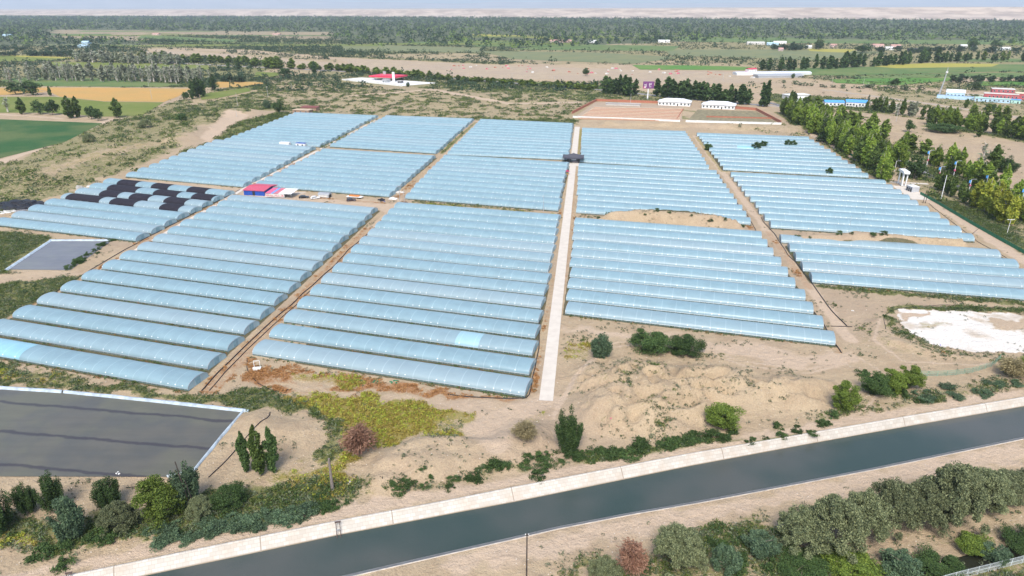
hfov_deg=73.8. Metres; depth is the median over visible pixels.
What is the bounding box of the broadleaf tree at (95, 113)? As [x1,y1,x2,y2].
[90,108,102,120]
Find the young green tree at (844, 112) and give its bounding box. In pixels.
[842,109,847,119]
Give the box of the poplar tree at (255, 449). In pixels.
[246,423,265,476]
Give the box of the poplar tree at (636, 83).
[633,78,639,94]
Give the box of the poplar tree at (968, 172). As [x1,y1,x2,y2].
[964,161,974,180]
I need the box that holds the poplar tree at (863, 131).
[856,123,867,139]
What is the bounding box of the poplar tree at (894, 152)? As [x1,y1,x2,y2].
[890,141,898,165]
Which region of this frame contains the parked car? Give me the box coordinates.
[346,197,355,201]
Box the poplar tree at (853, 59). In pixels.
[850,50,857,66]
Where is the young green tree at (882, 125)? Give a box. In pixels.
[879,122,886,138]
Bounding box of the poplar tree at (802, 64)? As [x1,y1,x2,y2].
[800,56,805,69]
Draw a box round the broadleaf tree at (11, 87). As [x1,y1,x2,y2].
[4,82,22,93]
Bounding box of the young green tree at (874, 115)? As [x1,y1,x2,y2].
[865,112,880,121]
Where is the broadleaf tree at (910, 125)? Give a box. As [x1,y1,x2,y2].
[905,119,916,129]
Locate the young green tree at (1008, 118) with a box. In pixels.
[1005,113,1011,123]
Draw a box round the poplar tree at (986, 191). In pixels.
[978,177,995,211]
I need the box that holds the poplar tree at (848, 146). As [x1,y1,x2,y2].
[842,134,855,154]
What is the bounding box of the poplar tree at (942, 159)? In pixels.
[935,148,944,166]
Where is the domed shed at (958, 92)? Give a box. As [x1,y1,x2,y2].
[945,89,965,95]
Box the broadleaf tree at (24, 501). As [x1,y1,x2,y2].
[8,481,37,515]
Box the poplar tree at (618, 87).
[616,74,622,93]
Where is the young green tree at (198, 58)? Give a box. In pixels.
[194,54,202,61]
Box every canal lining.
[64,397,1023,575]
[343,437,1023,575]
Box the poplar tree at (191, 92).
[187,79,195,98]
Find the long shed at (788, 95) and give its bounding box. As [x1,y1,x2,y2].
[782,93,810,98]
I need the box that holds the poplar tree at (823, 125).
[819,113,828,134]
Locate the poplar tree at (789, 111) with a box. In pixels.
[787,105,792,118]
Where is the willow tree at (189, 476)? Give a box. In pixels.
[166,460,199,508]
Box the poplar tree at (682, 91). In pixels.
[679,80,686,98]
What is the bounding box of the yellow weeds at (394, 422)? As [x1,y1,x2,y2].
[0,202,927,546]
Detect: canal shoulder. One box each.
[0,389,1023,575]
[359,440,1023,575]
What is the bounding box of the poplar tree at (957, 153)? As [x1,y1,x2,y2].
[953,149,960,173]
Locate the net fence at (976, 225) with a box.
[920,192,1023,252]
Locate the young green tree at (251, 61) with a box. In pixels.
[248,60,257,65]
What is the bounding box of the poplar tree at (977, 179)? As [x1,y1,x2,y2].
[975,161,987,183]
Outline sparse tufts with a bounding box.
[0,166,1023,575]
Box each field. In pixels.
[0,56,72,61]
[0,88,44,94]
[0,97,163,116]
[0,119,101,157]
[1,78,181,86]
[11,55,73,58]
[15,34,111,34]
[19,44,131,45]
[36,87,188,101]
[51,62,208,68]
[59,35,205,35]
[77,31,215,31]
[100,45,225,46]
[138,36,236,41]
[156,42,216,42]
[175,44,377,45]
[200,88,250,99]
[209,35,355,35]
[216,82,269,86]
[255,72,277,76]
[339,45,479,52]
[374,43,580,44]
[408,42,512,42]
[445,36,610,36]
[448,40,541,41]
[472,34,550,38]
[472,45,619,46]
[483,51,678,63]
[514,44,677,50]
[557,37,750,37]
[596,35,667,35]
[633,65,750,69]
[667,49,878,59]
[680,37,1023,43]
[789,64,1023,75]
[809,49,854,51]
[821,33,940,33]
[829,77,950,84]
[840,34,934,34]
[850,73,1023,78]
[871,36,1021,36]
[876,63,997,67]
[940,37,1012,37]
[960,59,1023,61]
[980,81,1023,85]
[994,43,1023,44]
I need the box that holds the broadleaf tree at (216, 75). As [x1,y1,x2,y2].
[214,72,219,79]
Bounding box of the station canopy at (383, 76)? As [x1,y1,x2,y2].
[369,74,407,79]
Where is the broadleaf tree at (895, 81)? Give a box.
[889,78,900,85]
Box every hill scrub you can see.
[0,81,1023,200]
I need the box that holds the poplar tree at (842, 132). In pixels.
[837,127,845,148]
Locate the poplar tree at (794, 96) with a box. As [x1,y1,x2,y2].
[792,91,797,101]
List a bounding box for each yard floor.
[577,102,681,120]
[688,110,774,121]
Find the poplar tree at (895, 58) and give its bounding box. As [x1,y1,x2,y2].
[892,54,898,64]
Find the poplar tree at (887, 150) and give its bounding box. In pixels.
[883,145,890,158]
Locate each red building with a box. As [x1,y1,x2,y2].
[983,92,1018,98]
[990,87,1015,93]
[1015,92,1023,99]
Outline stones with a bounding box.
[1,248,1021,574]
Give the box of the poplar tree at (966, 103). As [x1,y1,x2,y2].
[963,98,970,107]
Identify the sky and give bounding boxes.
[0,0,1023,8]
[319,0,1023,2]
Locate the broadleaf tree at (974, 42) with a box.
[967,37,979,47]
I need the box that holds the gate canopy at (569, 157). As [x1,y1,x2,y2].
[563,153,583,162]
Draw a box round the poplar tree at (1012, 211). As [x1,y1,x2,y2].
[1005,195,1021,224]
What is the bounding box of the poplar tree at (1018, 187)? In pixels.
[1011,179,1023,198]
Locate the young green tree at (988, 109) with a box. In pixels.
[985,104,992,117]
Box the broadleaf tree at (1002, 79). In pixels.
[996,77,1008,81]
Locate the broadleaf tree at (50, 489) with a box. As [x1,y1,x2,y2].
[30,470,63,513]
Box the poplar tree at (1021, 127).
[1010,116,1023,138]
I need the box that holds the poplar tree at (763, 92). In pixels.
[758,82,765,106]
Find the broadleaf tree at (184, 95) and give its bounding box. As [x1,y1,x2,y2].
[181,92,189,99]
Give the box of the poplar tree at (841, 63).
[839,58,843,67]
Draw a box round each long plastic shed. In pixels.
[732,71,811,74]
[753,74,803,77]
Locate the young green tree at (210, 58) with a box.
[207,54,214,62]
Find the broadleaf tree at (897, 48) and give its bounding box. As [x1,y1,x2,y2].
[892,46,902,51]
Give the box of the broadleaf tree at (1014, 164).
[997,155,1021,171]
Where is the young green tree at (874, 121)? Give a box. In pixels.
[869,116,879,128]
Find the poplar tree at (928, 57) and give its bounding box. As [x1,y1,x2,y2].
[924,52,930,61]
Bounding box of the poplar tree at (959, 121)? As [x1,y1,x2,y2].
[955,114,964,125]
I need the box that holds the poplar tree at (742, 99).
[736,91,745,104]
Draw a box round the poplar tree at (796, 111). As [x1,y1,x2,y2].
[791,104,800,122]
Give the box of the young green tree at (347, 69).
[344,66,350,71]
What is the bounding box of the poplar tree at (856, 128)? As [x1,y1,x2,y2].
[853,122,859,137]
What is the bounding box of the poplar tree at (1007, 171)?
[999,163,1012,189]
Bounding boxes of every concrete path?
[99,151,317,269]
[320,120,375,148]
[891,181,928,184]
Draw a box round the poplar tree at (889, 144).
[886,140,891,152]
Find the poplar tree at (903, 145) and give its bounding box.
[895,136,910,166]
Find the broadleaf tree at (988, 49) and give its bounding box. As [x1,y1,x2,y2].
[986,47,996,52]
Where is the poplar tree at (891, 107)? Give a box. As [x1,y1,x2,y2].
[888,99,896,112]
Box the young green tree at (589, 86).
[584,84,594,89]
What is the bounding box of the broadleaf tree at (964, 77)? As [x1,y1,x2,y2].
[958,73,968,80]
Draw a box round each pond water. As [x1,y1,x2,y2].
[0,389,239,476]
[10,241,110,269]
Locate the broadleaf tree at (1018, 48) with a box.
[1012,47,1021,52]
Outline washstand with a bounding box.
[252,360,260,369]
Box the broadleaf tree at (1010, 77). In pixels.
[1007,75,1013,81]
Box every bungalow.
[658,98,691,106]
[702,101,735,109]
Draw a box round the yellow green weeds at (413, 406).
[0,203,589,548]
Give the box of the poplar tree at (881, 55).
[878,50,883,65]
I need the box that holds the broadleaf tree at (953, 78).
[949,75,956,81]
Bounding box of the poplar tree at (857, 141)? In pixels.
[852,135,861,160]
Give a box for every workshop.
[823,100,844,105]
[845,99,867,106]
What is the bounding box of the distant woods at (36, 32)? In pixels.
[0,14,1023,47]
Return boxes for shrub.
[20,542,57,564]
[49,554,78,575]
[57,538,74,555]
[71,258,84,263]
[79,526,113,542]
[79,529,94,545]
[93,529,118,547]
[141,526,152,536]
[149,536,167,552]
[152,528,162,534]
[152,534,168,546]
[153,524,179,542]
[156,520,173,532]
[163,527,184,542]
[170,517,181,525]
[178,535,194,547]
[183,529,193,537]
[186,533,200,541]
[192,529,201,536]
[193,517,205,527]
[198,513,217,527]
[201,520,221,540]
[204,530,214,540]
[209,519,226,535]
[211,517,225,530]
[219,518,232,532]
[223,510,236,520]
[229,513,242,523]
[229,521,245,533]
[237,512,261,530]
[238,514,259,531]
[238,516,259,533]
[238,525,252,532]
[251,523,267,532]
[257,510,269,521]
[258,507,275,519]
[262,515,273,525]
[269,508,281,519]
[269,510,288,528]
[279,513,303,528]
[282,504,295,513]
[283,505,297,513]
[291,508,313,521]
[296,500,312,514]
[303,501,319,516]
[311,500,331,514]
[314,493,328,499]
[315,498,330,514]
[321,497,342,512]
[344,498,353,505]
[382,478,397,490]
[391,486,406,498]
[399,479,417,489]
[418,481,431,490]
[442,482,454,492]
[450,475,460,481]
[464,471,478,481]
[467,470,484,484]
[484,456,501,469]
[485,458,503,472]
[495,460,509,471]
[502,461,512,467]
[517,461,532,470]
[521,452,534,463]
[527,468,545,484]
[534,455,544,462]
[534,461,553,472]
[535,450,551,461]
[553,445,566,456]
[554,458,564,465]
[564,449,581,462]
[572,451,586,461]
[586,445,598,453]
[597,445,604,453]
[599,445,620,460]
[604,452,616,461]
[616,448,641,462]
[626,435,651,452]
[627,438,649,453]
[632,442,651,457]
[653,435,677,449]
[671,435,688,446]
[681,433,703,445]
[685,430,704,442]
[702,428,721,443]
[704,537,715,549]
[715,433,730,441]
[715,538,729,548]
[717,433,729,442]
[725,428,737,434]
[725,560,748,572]
[733,569,747,575]
[739,549,747,562]
[744,439,755,445]
[759,555,784,575]
[773,421,784,430]
[776,431,788,440]
[790,426,803,434]
[806,430,819,436]
[815,418,829,425]
[817,419,832,425]
[817,421,829,428]
[824,409,838,418]
[854,368,871,376]
[901,388,913,397]
[912,396,925,403]
[917,394,933,404]
[924,393,937,402]
[938,381,958,392]
[950,391,966,400]
[977,389,993,397]
[981,378,992,384]
[993,379,1005,386]
[1011,381,1023,387]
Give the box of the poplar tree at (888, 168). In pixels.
[882,157,895,180]
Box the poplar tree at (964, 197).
[961,189,969,202]
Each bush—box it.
[81,133,96,141]
[94,500,141,537]
[136,119,152,127]
[184,494,212,522]
[208,480,250,514]
[587,554,623,575]
[626,328,675,356]
[652,521,709,575]
[669,334,706,357]
[704,142,712,149]
[704,402,746,430]
[751,142,760,148]
[760,140,767,145]
[775,544,832,575]
[776,503,833,559]
[784,139,791,144]
[803,493,870,564]
[815,133,826,141]
[819,544,889,575]
[825,167,832,172]
[831,380,862,411]
[843,487,896,543]
[858,370,894,395]
[870,477,925,540]
[878,547,923,575]
[881,368,910,394]
[894,478,952,537]
[898,365,927,388]
[912,543,967,575]
[916,460,990,534]
[924,123,966,132]
[954,530,994,556]
[970,466,1017,514]
[994,467,1023,505]
[999,523,1023,555]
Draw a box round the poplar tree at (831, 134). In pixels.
[826,118,835,144]
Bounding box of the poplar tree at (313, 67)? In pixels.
[310,61,316,72]
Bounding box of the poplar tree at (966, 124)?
[963,113,972,128]
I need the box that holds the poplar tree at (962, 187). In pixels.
[958,179,967,199]
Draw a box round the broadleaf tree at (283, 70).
[279,68,290,74]
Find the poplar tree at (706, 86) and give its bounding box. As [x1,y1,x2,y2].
[702,82,709,100]
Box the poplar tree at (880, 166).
[876,151,887,178]
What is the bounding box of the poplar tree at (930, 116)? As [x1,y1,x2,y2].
[926,107,934,123]
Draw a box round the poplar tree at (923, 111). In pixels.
[920,105,926,116]
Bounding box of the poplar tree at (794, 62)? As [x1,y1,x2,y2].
[791,59,796,69]
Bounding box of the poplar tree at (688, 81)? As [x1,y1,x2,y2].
[683,78,692,98]
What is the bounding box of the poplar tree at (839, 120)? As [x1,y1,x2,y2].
[836,114,841,124]
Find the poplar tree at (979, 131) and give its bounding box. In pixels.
[976,126,982,135]
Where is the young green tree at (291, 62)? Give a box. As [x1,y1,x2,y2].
[288,57,295,68]
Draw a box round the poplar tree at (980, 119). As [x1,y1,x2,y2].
[973,111,982,130]
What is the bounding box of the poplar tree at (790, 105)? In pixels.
[786,101,794,113]
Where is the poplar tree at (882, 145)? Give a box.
[877,139,886,156]
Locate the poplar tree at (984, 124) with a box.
[980,117,989,131]
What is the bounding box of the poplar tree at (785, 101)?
[780,98,788,114]
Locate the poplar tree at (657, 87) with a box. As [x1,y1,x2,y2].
[652,78,660,95]
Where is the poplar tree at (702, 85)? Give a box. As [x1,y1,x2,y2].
[698,81,705,99]
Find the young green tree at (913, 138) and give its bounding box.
[908,133,917,150]
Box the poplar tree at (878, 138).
[875,133,881,144]
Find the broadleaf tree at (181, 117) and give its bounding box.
[175,114,186,121]
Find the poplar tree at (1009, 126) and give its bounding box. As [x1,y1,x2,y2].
[1005,122,1011,135]
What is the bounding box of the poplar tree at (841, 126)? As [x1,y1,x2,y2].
[835,120,844,135]
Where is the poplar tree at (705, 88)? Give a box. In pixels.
[702,86,709,99]
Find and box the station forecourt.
[350,77,432,85]
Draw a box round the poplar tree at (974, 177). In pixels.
[971,166,979,185]
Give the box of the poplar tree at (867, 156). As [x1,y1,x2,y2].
[864,147,873,168]
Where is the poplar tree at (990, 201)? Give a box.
[987,191,1001,213]
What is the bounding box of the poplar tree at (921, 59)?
[918,52,923,62]
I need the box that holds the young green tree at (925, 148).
[918,138,933,155]
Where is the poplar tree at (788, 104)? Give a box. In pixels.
[784,100,790,115]
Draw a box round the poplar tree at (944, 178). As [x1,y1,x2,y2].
[939,170,950,190]
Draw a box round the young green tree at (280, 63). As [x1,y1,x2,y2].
[276,60,283,68]
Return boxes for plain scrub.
[0,35,1023,91]
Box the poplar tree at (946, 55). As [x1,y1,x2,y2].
[943,51,949,61]
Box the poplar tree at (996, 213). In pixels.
[993,190,1007,216]
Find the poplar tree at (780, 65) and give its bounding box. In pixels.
[778,59,783,70]
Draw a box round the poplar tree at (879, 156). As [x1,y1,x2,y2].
[874,151,883,168]
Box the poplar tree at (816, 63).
[813,53,819,67]
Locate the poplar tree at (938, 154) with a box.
[931,145,942,165]
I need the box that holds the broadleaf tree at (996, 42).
[990,39,1004,45]
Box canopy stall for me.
[265,188,298,198]
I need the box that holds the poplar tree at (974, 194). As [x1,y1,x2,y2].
[969,179,984,207]
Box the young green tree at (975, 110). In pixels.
[972,106,978,114]
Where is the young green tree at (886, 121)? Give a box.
[880,118,892,137]
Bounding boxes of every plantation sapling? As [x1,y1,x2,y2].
[1,97,9,111]
[4,71,11,82]
[12,65,18,79]
[16,73,24,93]
[24,67,29,79]
[31,66,38,80]
[41,67,47,79]
[47,61,54,69]
[48,67,53,80]
[55,63,60,78]
[62,69,67,81]
[67,63,73,78]
[71,65,76,80]
[72,50,78,61]
[74,65,79,80]
[76,64,85,80]
[83,53,89,61]
[86,62,92,72]
[88,70,93,80]
[98,67,106,81]
[104,65,110,80]
[107,54,114,62]
[109,65,114,75]
[112,67,118,81]
[114,51,119,62]
[116,65,120,80]
[120,52,126,62]
[121,72,126,80]
[127,65,132,81]
[128,51,133,61]
[131,64,136,80]
[137,67,144,81]
[139,52,144,62]
[144,64,151,82]
[148,52,153,62]
[149,64,155,81]
[150,62,156,77]
[154,63,160,76]
[155,52,162,63]
[156,65,162,80]
[160,68,166,81]
[161,51,170,62]
[161,55,168,64]
[165,67,173,81]
[169,52,174,62]
[172,69,177,83]
[178,68,183,78]
[183,69,189,80]
[184,65,190,77]
[895,102,900,113]
[907,102,913,115]
[909,104,916,116]
[914,101,919,116]
[976,143,991,160]
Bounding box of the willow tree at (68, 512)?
[45,495,84,540]
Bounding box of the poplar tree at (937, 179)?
[934,172,942,189]
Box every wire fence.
[920,356,1000,375]
[944,556,1023,575]
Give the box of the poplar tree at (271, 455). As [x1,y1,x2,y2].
[261,426,278,472]
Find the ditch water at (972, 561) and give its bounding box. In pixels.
[919,545,1023,575]
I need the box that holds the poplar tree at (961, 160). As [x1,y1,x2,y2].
[954,147,968,175]
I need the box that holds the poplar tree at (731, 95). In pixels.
[728,83,735,101]
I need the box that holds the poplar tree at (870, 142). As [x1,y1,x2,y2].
[859,133,876,163]
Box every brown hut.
[293,108,312,112]
[300,105,319,110]
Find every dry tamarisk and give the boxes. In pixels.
[338,417,377,454]
[509,419,540,440]
[615,536,653,575]
[996,355,1023,376]
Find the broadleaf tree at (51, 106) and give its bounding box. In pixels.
[40,99,59,114]
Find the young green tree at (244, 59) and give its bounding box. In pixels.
[241,55,247,63]
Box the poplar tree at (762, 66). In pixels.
[759,59,765,69]
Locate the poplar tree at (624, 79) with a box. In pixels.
[621,74,627,95]
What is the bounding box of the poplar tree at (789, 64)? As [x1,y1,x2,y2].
[786,56,792,69]
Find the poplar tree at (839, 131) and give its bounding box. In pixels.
[834,129,841,147]
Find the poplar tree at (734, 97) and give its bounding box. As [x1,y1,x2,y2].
[732,88,737,102]
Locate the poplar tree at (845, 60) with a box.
[842,53,848,67]
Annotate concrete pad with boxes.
[893,185,929,199]
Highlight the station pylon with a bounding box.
[392,72,394,81]
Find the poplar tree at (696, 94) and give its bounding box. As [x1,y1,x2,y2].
[691,82,702,99]
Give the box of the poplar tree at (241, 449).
[235,431,249,471]
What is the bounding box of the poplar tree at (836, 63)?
[833,58,839,68]
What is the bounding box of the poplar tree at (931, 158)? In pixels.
[928,148,934,164]
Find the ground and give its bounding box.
[0,15,1023,575]
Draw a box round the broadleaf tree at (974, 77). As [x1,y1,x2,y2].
[970,74,980,81]
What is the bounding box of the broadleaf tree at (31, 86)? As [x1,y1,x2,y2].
[19,79,42,95]
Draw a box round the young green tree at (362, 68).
[357,65,365,72]
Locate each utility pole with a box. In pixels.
[175,461,188,501]
[328,458,333,489]
[525,533,528,575]
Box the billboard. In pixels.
[643,81,653,99]
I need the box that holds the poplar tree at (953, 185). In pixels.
[949,175,959,196]
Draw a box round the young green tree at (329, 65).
[326,62,334,69]
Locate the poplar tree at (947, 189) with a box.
[944,179,950,194]
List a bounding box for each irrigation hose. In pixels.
[56,189,239,291]
[201,227,374,390]
[208,412,269,477]
[209,291,309,390]
[448,309,540,398]
[734,197,841,352]
[761,217,846,325]
[930,204,1005,257]
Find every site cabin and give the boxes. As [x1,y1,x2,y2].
[279,142,290,144]
[296,142,306,145]
[906,184,919,191]
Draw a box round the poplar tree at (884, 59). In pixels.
[881,55,888,65]
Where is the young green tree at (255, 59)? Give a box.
[252,57,260,64]
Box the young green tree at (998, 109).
[992,104,1001,117]
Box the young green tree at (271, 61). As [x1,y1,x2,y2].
[269,57,275,68]
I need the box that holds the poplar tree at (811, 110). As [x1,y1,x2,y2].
[805,103,815,125]
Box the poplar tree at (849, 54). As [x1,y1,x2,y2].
[844,50,851,67]
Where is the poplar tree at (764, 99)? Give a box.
[760,86,767,105]
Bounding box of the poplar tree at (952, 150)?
[943,142,958,167]
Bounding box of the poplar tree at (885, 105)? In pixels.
[882,96,888,112]
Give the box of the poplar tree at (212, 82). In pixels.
[209,74,215,89]
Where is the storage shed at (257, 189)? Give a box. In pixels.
[243,184,276,195]
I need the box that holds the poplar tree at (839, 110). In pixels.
[836,107,842,117]
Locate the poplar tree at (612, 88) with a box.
[608,79,616,93]
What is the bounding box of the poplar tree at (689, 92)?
[685,84,693,98]
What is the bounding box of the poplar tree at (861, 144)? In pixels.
[853,134,867,162]
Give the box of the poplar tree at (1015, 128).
[1007,116,1023,137]
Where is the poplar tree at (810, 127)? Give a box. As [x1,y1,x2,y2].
[806,113,816,133]
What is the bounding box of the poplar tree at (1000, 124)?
[996,118,1005,133]
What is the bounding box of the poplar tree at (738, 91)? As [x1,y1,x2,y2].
[736,84,747,98]
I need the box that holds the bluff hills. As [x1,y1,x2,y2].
[0,7,1023,19]
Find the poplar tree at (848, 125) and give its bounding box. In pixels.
[845,118,852,131]
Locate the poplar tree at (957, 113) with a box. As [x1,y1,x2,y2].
[949,107,961,124]
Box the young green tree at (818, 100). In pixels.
[813,96,822,105]
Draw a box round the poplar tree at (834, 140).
[826,127,836,144]
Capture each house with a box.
[658,40,669,42]
[745,68,756,71]
[746,42,764,44]
[766,42,778,44]
[890,44,900,47]
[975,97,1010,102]
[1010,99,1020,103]
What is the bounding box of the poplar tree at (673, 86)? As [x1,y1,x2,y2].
[666,78,678,97]
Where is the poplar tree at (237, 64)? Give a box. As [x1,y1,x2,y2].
[235,59,241,68]
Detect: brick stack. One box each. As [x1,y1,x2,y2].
[578,117,658,120]
[582,115,679,117]
[584,113,680,116]
[591,116,679,119]
[592,108,681,110]
[594,107,682,109]
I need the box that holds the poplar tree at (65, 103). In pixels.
[60,95,75,117]
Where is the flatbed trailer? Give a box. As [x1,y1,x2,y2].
[346,194,362,198]
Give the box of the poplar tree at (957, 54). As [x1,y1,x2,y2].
[953,51,960,61]
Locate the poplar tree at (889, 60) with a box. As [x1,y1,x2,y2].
[885,55,890,65]
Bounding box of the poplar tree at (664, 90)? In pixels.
[661,86,668,97]
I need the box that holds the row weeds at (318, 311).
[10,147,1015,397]
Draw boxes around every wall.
[342,79,401,85]
[572,99,657,113]
[573,116,679,121]
[686,120,780,124]
[706,116,771,118]
[735,106,780,121]
[937,94,973,100]
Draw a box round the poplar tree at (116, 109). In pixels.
[108,97,121,117]
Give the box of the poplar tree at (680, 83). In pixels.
[677,81,681,97]
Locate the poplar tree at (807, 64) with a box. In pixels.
[804,57,809,68]
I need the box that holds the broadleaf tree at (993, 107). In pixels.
[983,103,996,113]
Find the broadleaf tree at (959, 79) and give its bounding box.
[955,77,963,82]
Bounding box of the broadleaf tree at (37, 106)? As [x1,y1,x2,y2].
[29,99,45,114]
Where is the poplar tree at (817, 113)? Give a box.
[809,108,820,131]
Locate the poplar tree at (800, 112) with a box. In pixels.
[798,104,808,123]
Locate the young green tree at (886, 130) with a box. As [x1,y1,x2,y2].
[880,124,890,138]
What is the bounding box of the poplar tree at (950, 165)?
[945,156,955,172]
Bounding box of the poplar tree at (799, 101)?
[796,97,802,106]
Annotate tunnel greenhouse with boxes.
[0,217,149,241]
[0,319,226,369]
[0,338,208,390]
[11,211,164,233]
[12,305,244,351]
[28,204,176,226]
[37,292,259,334]
[44,198,189,219]
[60,193,201,213]
[60,280,274,319]
[75,187,212,207]
[81,269,287,306]
[89,183,223,201]
[102,259,300,293]
[103,178,234,196]
[119,250,311,281]
[126,171,251,187]
[137,167,260,182]
[137,241,322,271]
[149,163,268,177]
[153,233,332,261]
[159,159,276,173]
[167,226,341,251]
[169,155,283,168]
[178,152,290,164]
[180,219,348,242]
[187,149,296,160]
[193,212,357,235]
[196,145,303,157]
[204,142,309,153]
[206,206,364,227]
[212,139,315,150]
[217,200,371,220]
[224,138,324,147]
[227,195,377,213]
[231,135,330,143]
[238,133,335,141]
[244,130,340,138]
[251,128,345,135]
[252,339,532,396]
[256,126,349,132]
[256,180,395,196]
[262,124,354,130]
[264,176,400,191]
[268,122,358,128]
[269,323,535,375]
[272,172,405,186]
[273,119,362,126]
[278,118,366,124]
[281,168,411,182]
[283,116,370,122]
[284,309,538,356]
[288,114,374,119]
[288,164,415,177]
[293,112,377,117]
[295,161,419,173]
[297,296,540,339]
[302,158,424,170]
[308,154,428,165]
[310,284,543,323]
[314,151,432,162]
[321,148,435,159]
[321,272,545,308]
[330,143,439,153]
[332,262,548,295]
[336,140,443,149]
[341,138,446,146]
[343,253,551,283]
[345,135,449,143]
[350,133,451,141]
[351,244,551,272]
[354,131,454,139]
[358,128,457,136]
[359,236,553,262]
[363,126,459,133]
[367,124,462,131]
[367,228,555,252]
[370,122,464,129]
[375,121,467,127]
[375,221,557,243]
[377,119,469,124]
[381,214,558,235]
[382,117,472,123]
[385,115,473,120]
[387,208,559,227]
[394,202,560,220]
[405,192,560,211]
[410,187,562,203]
[414,182,562,197]
[419,178,563,192]
[424,173,564,187]
[427,169,564,182]
[432,165,566,177]
[435,162,565,173]
[439,158,568,169]
[443,155,569,165]
[447,150,566,160]
[451,147,569,154]
[453,144,569,151]
[457,141,570,148]
[460,138,571,145]
[463,135,571,142]
[465,133,571,139]
[468,130,571,136]
[470,128,571,134]
[473,125,572,132]
[475,123,572,129]
[478,121,573,127]
[479,119,573,124]
[565,301,835,345]
[566,289,823,329]
[567,277,813,314]
[569,257,795,287]
[570,267,805,300]
[571,248,787,276]
[572,232,773,255]
[572,240,781,265]
[573,224,767,246]
[574,217,761,238]
[576,189,736,203]
[576,206,750,224]
[577,171,721,182]
[577,180,729,192]
[577,184,733,198]
[577,194,741,210]
[577,200,746,216]
[578,163,716,173]
[578,167,719,178]
[578,175,725,187]
[580,148,701,156]
[580,158,708,169]
[581,135,690,140]
[581,137,692,143]
[581,140,694,146]
[581,142,696,149]
[581,145,699,153]
[581,151,704,160]
[581,154,705,163]
[582,128,685,132]
[582,130,686,135]
[582,132,688,138]
[697,133,808,138]
[699,135,813,141]
[701,138,819,144]
[703,141,823,148]
[709,147,835,155]
[711,150,841,159]
[712,144,830,151]
[714,154,847,163]
[718,157,855,167]
[720,161,861,171]
[723,165,868,178]
[730,172,885,183]
[733,176,892,188]
[737,181,901,193]
[741,185,909,199]
[744,190,918,204]
[749,196,928,211]
[754,201,939,217]
[758,207,949,224]
[763,213,961,232]
[769,220,974,241]
[779,234,1000,257]
[787,243,1018,267]
[793,252,1023,277]
[800,261,1023,288]
[809,272,1023,300]
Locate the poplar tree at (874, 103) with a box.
[871,97,877,109]
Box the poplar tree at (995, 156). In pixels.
[987,144,1004,169]
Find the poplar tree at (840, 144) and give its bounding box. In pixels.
[838,133,845,149]
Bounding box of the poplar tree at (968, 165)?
[962,160,971,177]
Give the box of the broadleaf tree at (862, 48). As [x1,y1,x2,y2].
[854,45,871,51]
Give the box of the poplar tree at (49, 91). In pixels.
[47,86,51,95]
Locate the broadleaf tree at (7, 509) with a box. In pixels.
[0,489,13,535]
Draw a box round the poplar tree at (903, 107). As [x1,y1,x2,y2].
[900,98,906,114]
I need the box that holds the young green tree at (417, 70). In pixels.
[414,69,421,76]
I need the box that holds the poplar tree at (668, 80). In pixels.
[663,76,671,96]
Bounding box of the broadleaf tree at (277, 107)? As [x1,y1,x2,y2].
[271,99,286,111]
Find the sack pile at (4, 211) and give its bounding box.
[0,210,15,213]
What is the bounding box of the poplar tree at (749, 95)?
[744,88,753,104]
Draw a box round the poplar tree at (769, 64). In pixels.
[766,58,773,70]
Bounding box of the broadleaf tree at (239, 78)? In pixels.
[234,75,242,81]
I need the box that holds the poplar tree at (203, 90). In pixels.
[199,79,205,96]
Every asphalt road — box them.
[159,62,763,105]
[769,102,1021,218]
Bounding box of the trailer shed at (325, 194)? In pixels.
[318,192,331,197]
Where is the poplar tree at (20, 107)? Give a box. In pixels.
[14,97,25,113]
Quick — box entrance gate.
[897,168,909,186]
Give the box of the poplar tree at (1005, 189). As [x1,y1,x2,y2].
[1000,184,1006,196]
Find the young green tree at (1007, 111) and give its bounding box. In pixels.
[1001,105,1011,119]
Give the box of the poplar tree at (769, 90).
[764,80,772,106]
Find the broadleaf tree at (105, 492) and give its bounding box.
[89,475,121,509]
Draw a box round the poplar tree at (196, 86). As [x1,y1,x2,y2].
[191,77,200,96]
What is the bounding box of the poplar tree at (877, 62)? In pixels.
[875,55,880,65]
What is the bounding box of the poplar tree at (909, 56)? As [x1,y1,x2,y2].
[907,51,912,62]
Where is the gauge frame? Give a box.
[335,521,340,536]
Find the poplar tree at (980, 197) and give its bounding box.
[976,179,990,208]
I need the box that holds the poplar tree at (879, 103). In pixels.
[875,95,883,110]
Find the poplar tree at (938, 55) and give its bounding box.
[933,48,942,61]
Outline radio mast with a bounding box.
[939,67,948,93]
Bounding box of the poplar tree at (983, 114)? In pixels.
[977,111,988,130]
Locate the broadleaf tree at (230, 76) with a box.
[226,74,234,81]
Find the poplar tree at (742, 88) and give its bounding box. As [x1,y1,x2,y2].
[736,84,744,104]
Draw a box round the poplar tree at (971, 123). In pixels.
[968,116,976,130]
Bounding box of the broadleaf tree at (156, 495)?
[129,473,186,530]
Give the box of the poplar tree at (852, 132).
[840,128,856,149]
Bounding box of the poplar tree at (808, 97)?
[802,95,812,107]
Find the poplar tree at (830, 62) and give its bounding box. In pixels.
[826,55,833,68]
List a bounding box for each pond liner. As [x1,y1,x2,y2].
[0,386,62,392]
[4,239,50,269]
[51,239,108,240]
[63,390,150,401]
[150,399,249,411]
[194,436,221,468]
[220,409,243,437]
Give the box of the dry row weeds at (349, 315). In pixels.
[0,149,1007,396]

